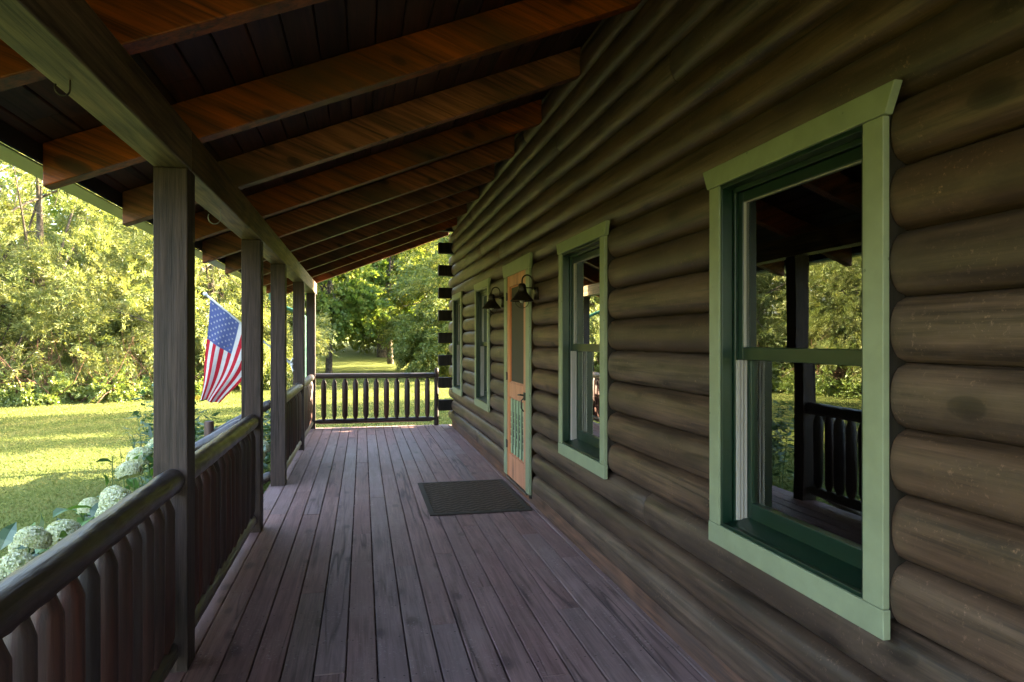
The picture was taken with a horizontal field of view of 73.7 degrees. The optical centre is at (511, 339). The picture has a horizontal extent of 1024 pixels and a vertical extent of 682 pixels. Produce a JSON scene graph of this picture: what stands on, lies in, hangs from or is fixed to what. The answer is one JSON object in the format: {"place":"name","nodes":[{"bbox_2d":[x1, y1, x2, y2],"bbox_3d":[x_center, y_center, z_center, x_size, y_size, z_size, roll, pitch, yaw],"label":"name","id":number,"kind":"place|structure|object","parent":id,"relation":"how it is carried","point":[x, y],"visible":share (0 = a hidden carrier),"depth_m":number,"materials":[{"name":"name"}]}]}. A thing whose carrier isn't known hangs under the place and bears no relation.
{"place":"outdoors","nodes":[
{"label":"outdoors","id":0,"kind":"place"},
{"bbox_2d":[0,164,431,269],"label":"sky","id":1,"kind":"structure","parent":0,"point":[2,173],"materials":[{"name":"white"}]},
{"bbox_2d":[0,335,452,557],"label":"lawn","id":2,"kind":"structure","parent":0,"point":[350,359],"depth_m":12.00,"materials":[{"name":"green plant"}]},
{"bbox_2d":[0,514,81,580],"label":"hydrangea","id":3,"kind":"object","parent":2,"relation":"on","point":[36,540],"visible":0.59,"depth_m":2.51,"materials":[{"name":"white plant"}]},
{"bbox_2d":[0,345,82,406],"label":"shrub","id":4,"kind":"object","parent":2,"relation":"on","point":[50,394],"visible":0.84,"depth_m":17.27,"materials":[{"name":"green plant"}]},
{"bbox_2d":[0,332,137,403],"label":"shrub","id":5,"kind":"object","parent":2,"relation":"on","point":[61,368],"visible":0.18,"depth_m":18.08,"materials":[{"name":"green plant"}]},
{"bbox_2d":[15,487,131,549],"bbox_3d":[-1.891,1.376,3.116,0.750,1.335,1.097,0,0,-12],"label":"hydrangea","id":6,"kind":"object","parent":2,"relation":"on","point":[112,497],"visible":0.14,"depth_m":3.23,"materials":[{"name":"white plant"}]},
{"bbox_2d":[0,162,148,379],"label":"willow tree","id":7,"kind":"object","parent":2,"relation":"on","point":[5,198],"visible":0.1,"depth_m":24.46,"materials":[{"name":"green plant"}]},
{"bbox_2d":[49,353,152,404],"bbox_3d":[-11.076,1.334,18.717,2.680,2.059,2.552,0,0,21],"label":"shrub","id":8,"kind":"object","parent":2,"relation":"on","point":[114,392],"visible":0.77,"depth_m":18.27,"materials":[{"name":"green plant"}]},
{"bbox_2d":[1,331,203,397],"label":"shrub","id":9,"kind":"object","parent":2,"relation":"on","point":[109,362],"visible":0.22,"depth_m":19.40,"materials":[{"name":"green plant"}]},
{"bbox_2d":[53,438,152,519],"bbox_3d":[-2.228,1.326,4.178,0.750,1.388,1.394,0,0,-12],"label":"hydrangea","id":10,"kind":"object","parent":2,"relation":"on","point":[130,469],"visible":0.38,"depth_m":4.11,"materials":[{"name":"white plant"}]},
{"bbox_2d":[0,142,209,395],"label":"willow tree","id":11,"kind":"object","parent":2,"relation":"on","point":[37,298],"visible":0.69,"depth_m":18.83,"materials":[{"name":"green plant"}]},
{"bbox_2d":[110,446,124,487],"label":"tall weed","id":12,"kind":"object","parent":2,"relation":"on","point":[116,470],"visible":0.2,"depth_m":3.98,"materials":[{"name":"green plant"}]},
{"bbox_2d":[121,413,147,485],"bbox_3d":[-3.024,1.280,5.573,0.322,1.415,0.422,0,0,-29],"label":"tall weed","id":13,"kind":"object","parent":2,"relation":"on","point":[133,446],"visible":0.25,"depth_m":5.49,"materials":[{"name":"green plant"}]},
{"bbox_2d":[45,206,268,374],"bbox_3d":[-13.406,-4.506,28.964,9.433,12.189,12.128,0,0,17],"label":"willow tree","id":14,"kind":"object","parent":2,"relation":"on","point":[111,321],"visible":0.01,"depth_m":25.31,"materials":[{"name":"green plant"}]},
{"bbox_2d":[135,377,200,475],"bbox_3d":[-4.597,1.193,9.116,1.267,1.456,0.777,0,0,40],"label":"tall weed","id":15,"kind":"object","parent":2,"relation":"on","point":[197,397],"visible":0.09,"depth_m":9.05,"materials":[{"name":"green plant"}]},
{"bbox_2d":[124,398,230,485],"bbox_3d":[-3.601,1.294,7.705,1.100,1.330,2.294,0,0,-12],"label":"tall weed","id":16,"kind":"object","parent":2,"relation":"on","point":[149,433],"visible":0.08,"depth_m":7.31,"materials":[{"name":"green plant"}]},
{"bbox_2d":[138,354,237,397],"bbox_3d":[-9.951,1.295,20.201,2.807,2.264,2.948,0,0,-3],"label":"shrub","id":17,"kind":"object","parent":2,"relation":"on","point":[199,379],"visible":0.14,"depth_m":19.64,"materials":[{"name":"green plant"}]},
{"bbox_2d":[93,224,305,374],"bbox_3d":[-11.861,-2.746,26.410,8.426,8.756,7.050,0,0,-21],"label":"willow tree","id":18,"kind":"object","parent":2,"relation":"on","point":[290,322],"visible":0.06,"depth_m":25.74,"materials":[{"name":"green plant"}]},
{"bbox_2d":[96,220,338,389],"bbox_3d":[-9.821,-2.694,22.886,7.050,8.756,8.426,0,0,9],"label":"willow tree","id":19,"kind":"object","parent":2,"relation":"on","point":[233,307],"visible":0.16,"depth_m":21.12,"materials":[{"name":"green plant"}]},
{"bbox_2d":[0,164,436,353],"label":"wood","id":20,"kind":"object","parent":2,"relation":"on","point":[54,212],"depth_m":43.78,"materials":[{"name":"green plant"}]},
{"bbox_2d":[195,400,270,483],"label":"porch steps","id":21,"kind":"structure","parent":2,"relation":"on","point":[210,432],"depth_m":6.68,"materials":[{"name":"brown wood"}]},
{"bbox_2d":[195,343,292,390],"bbox_3d":[-8.860,1.032,22.649,3.353,2.242,2.447,0,0,-20],"label":"shrub","id":22,"kind":"object","parent":2,"relation":"on","point":[267,367],"visible":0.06,"depth_m":22.47,"materials":[{"name":"green plant"}]},
{"bbox_2d":[240,409,270,470],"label":"tall weed","id":23,"kind":"object","parent":2,"relation":"on","point":[267,428],"visible":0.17,"depth_m":9.47,"materials":[{"name":"green plant"}]},
{"bbox_2d":[263,440,270,492],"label":"hydrangea","id":24,"kind":"object","parent":2,"relation":"on","point":[266,448],"visible":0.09,"depth_m":7.88,"materials":[{"name":"white plant"}]},
{"bbox_2d":[288,263,396,372],"bbox_3d":[-8.109,-2.008,29.941,5.602,7.105,4.729,0,0,-32],"label":"maple tree","id":25,"kind":"object","parent":2,"relation":"on","point":[357,306],"visible":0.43,"depth_m":29.38,"materials":[{"name":"green plant"}]},
{"bbox_2d":[317,241,447,357],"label":"oak tree","id":26,"kind":"object","parent":2,"relation":"on","point":[381,353],"visible":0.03,"depth_m":42.51,"materials":[{"name":"green plant"}]},
{"bbox_2d":[344,247,434,363],"bbox_3d":[-6.354,-2.705,36.799,5.438,8.171,6.443,0,0,0],"label":"maple tree","id":27,"kind":"object","parent":2,"relation":"on","point":[384,277],"visible":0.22,"depth_m":35.28,"materials":[{"name":"green plant"}]},
{"bbox_2d":[372,239,450,371],"bbox_3d":[-0.514,-5.240,33.812,12.986,13.452,12.242,0,0,-12],"label":"oak tree","id":28,"kind":"object","parent":2,"relation":"on","point":[395,296],"visible":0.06,"depth_m":30.88,"materials":[{"name":"green plant"}]},
{"bbox_2d":[386,232,452,379],"bbox_3d":[-1.445,-2.173,28.076,6.855,7.533,7.272,0,0,-40],"label":"oak tree","id":29,"kind":"object","parent":2,"relation":"on","point":[409,329],"visible":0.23,"depth_m":27.12,"materials":[{"name":"green plant"}]},
{"bbox_2d":[0,0,1023,681],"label":"log house","id":30,"kind":"structure","parent":2,"relation":"on","point":[736,390],"depth_m":2.93,"materials":[{"name":"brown wood"}]},
{"bbox_2d":[54,80,70,96],"bbox_3d":[-1.309,-0.735,1.987,0.043,0.055,0.006,0,0,-30],"label":"plant hook","id":31,"kind":"object","parent":30,"relation":"attached to","point":[68,93],"visible":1,"depth_m":1.99,"materials":[{"name":"brown metal"}]},
{"bbox_2d":[0,469,184,681],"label":"porch railing","id":32,"kind":"object","parent":30,"relation":"attached to","point":[92,600],"visible":1,"depth_m":2.15,"materials":[{"name":"brown wood"}]},
{"bbox_2d":[208,209,220,223],"bbox_3d":[-1.724,-0.715,3.956,0.071,0.096,0.006,0,0,-24],"label":"plant hook","id":33,"kind":"object","parent":30,"relation":"attached to","point":[219,220],"visible":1,"depth_m":3.96,"materials":[{"name":"metal"}]},
{"bbox_2d":[195,415,258,627],"bbox_3d":[-1.744,0.981,4.148,0.114,0.834,2.105,0,0,-12],"label":"porch railing","id":34,"kind":"object","parent":30,"relation":"attached to","point":[225,489],"visible":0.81,"depth_m":3.92,"materials":[{"name":"brown wood"}]},
{"bbox_2d":[201,292,293,402],"bbox_3d":[-3.422,0.108,8.857,1.150,1.423,0.164,0,0,-16],"label":"flag","id":35,"kind":"object","parent":30,"relation":"attached to","point":[222,373],"visible":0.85,"depth_m":8.75,"materials":[{"name":"multicoloured fabric"}]},
{"bbox_2d":[287,383,302,468],"bbox_3d":[-2.580,0.981,7.965,0.114,0.833,2.119,0,0,-12],"label":"porch railing","id":36,"kind":"object","parent":30,"relation":"attached to","point":[294,415],"visible":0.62,"depth_m":7.96,"materials":[{"name":"brown wood"}]},
{"bbox_2d":[305,374,314,437],"bbox_3d":[-3.054,0.981,10.128,0.114,0.833,2.079,0,0,-12],"label":"porch railing","id":37,"kind":"object","parent":30,"relation":"attached to","point":[309,379],"visible":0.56,"depth_m":10.18,"materials":[{"name":"brown wood"}]},
{"bbox_2d":[164,424,715,681],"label":"porch deck","id":38,"kind":"structure","parent":30,"relation":"attached to","point":[354,561],"depth_m":3.94,"materials":[{"name":"brown wood"}]},
{"bbox_2d":[315,368,438,424],"bbox_3d":[-2.239,0.972,11.431,2.025,0.974,0.096,0,0,-12],"label":"porch railing","id":39,"kind":"object","parent":38,"relation":"on","point":[376,419],"visible":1,"depth_m":11.40,"materials":[{"name":"brown wood"}]},
{"bbox_2d":[418,479,531,515],"bbox_3d":[-0.390,1.452,6.356,0.870,0.010,1.295,0,0,-12],"label":"doormat","id":40,"kind":"object","parent":38,"relation":"on","point":[468,497],"visible":1,"depth_m":6.25,"materials":[{"name":"rubber"}]},
{"bbox_2d":[452,291,466,396],"bbox_3d":[-0.780,0.067,10.750,0.200,1.577,1.093,0,0,-12],"label":"window","id":41,"kind":"structure","parent":30,"relation":"in","point":[457,304],"depth_m":11.11,"materials":[{"name":"green paint"}]},
{"bbox_2d":[474,278,493,411],"bbox_3d":[-0.295,0.067,8.537,0.200,1.577,1.093,0,0,-12],"label":"window","id":42,"kind":"structure","parent":30,"relation":"in","point":[483,345],"depth_m":8.87,"materials":[{"name":"green paint"}]},
{"bbox_2d":[482,287,503,313],"bbox_3d":[-0.186,-0.414,7.228,0.268,0.292,0.206,0,0,-12],"label":"wall lamp","id":43,"kind":"object","parent":30,"relation":"attached to","point":[491,304],"visible":0.98,"depth_m":7.19,"materials":[{"name":"brown metal"}]},
{"bbox_2d":[506,270,524,489],"bbox_3d":[0.025,0.362,6.603,0.087,2.040,0.844,0,0,-12],"label":"screen door","id":44,"kind":"structure","parent":30,"relation":"in","point":[515,374],"depth_m":6.67,"materials":[{"name":"brown"}]},
{"bbox_2d":[510,274,538,307],"bbox_3d":[0.116,-0.414,5.851,0.268,0.292,0.206,0,0,-12],"label":"wall lamp","id":45,"kind":"object","parent":30,"relation":"attached to","point":[521,295],"visible":0.98,"depth_m":5.82,"materials":[{"name":"brown metal"}]},
{"bbox_2d":[532,280,537,480],"bbox_3d":[0.207,0.385,6.633,0.045,2.050,0.900,0,0,-12],"label":"door frame","id":46,"kind":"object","parent":30,"relation":"in","point":[533,304],"depth_m":6.53,"materials":[{"name":"wood"}]},
{"bbox_2d":[556,220,618,478],"bbox_3d":[0.550,0.067,4.686,0.200,1.577,1.093,0,0,-12],"label":"window","id":47,"kind":"structure","parent":30,"relation":"in","point":[585,288],"depth_m":4.79,"materials":[{"name":"green paint"}]},
{"bbox_2d":[703,79,914,639],"bbox_3d":[1.040,0.067,2.447,0.200,1.577,1.093,0,0,-12],"label":"window","id":48,"kind":"structure","parent":30,"relation":"in","point":[803,229],"depth_m":2.39,"materials":[{"name":"green paint"}]}
]}

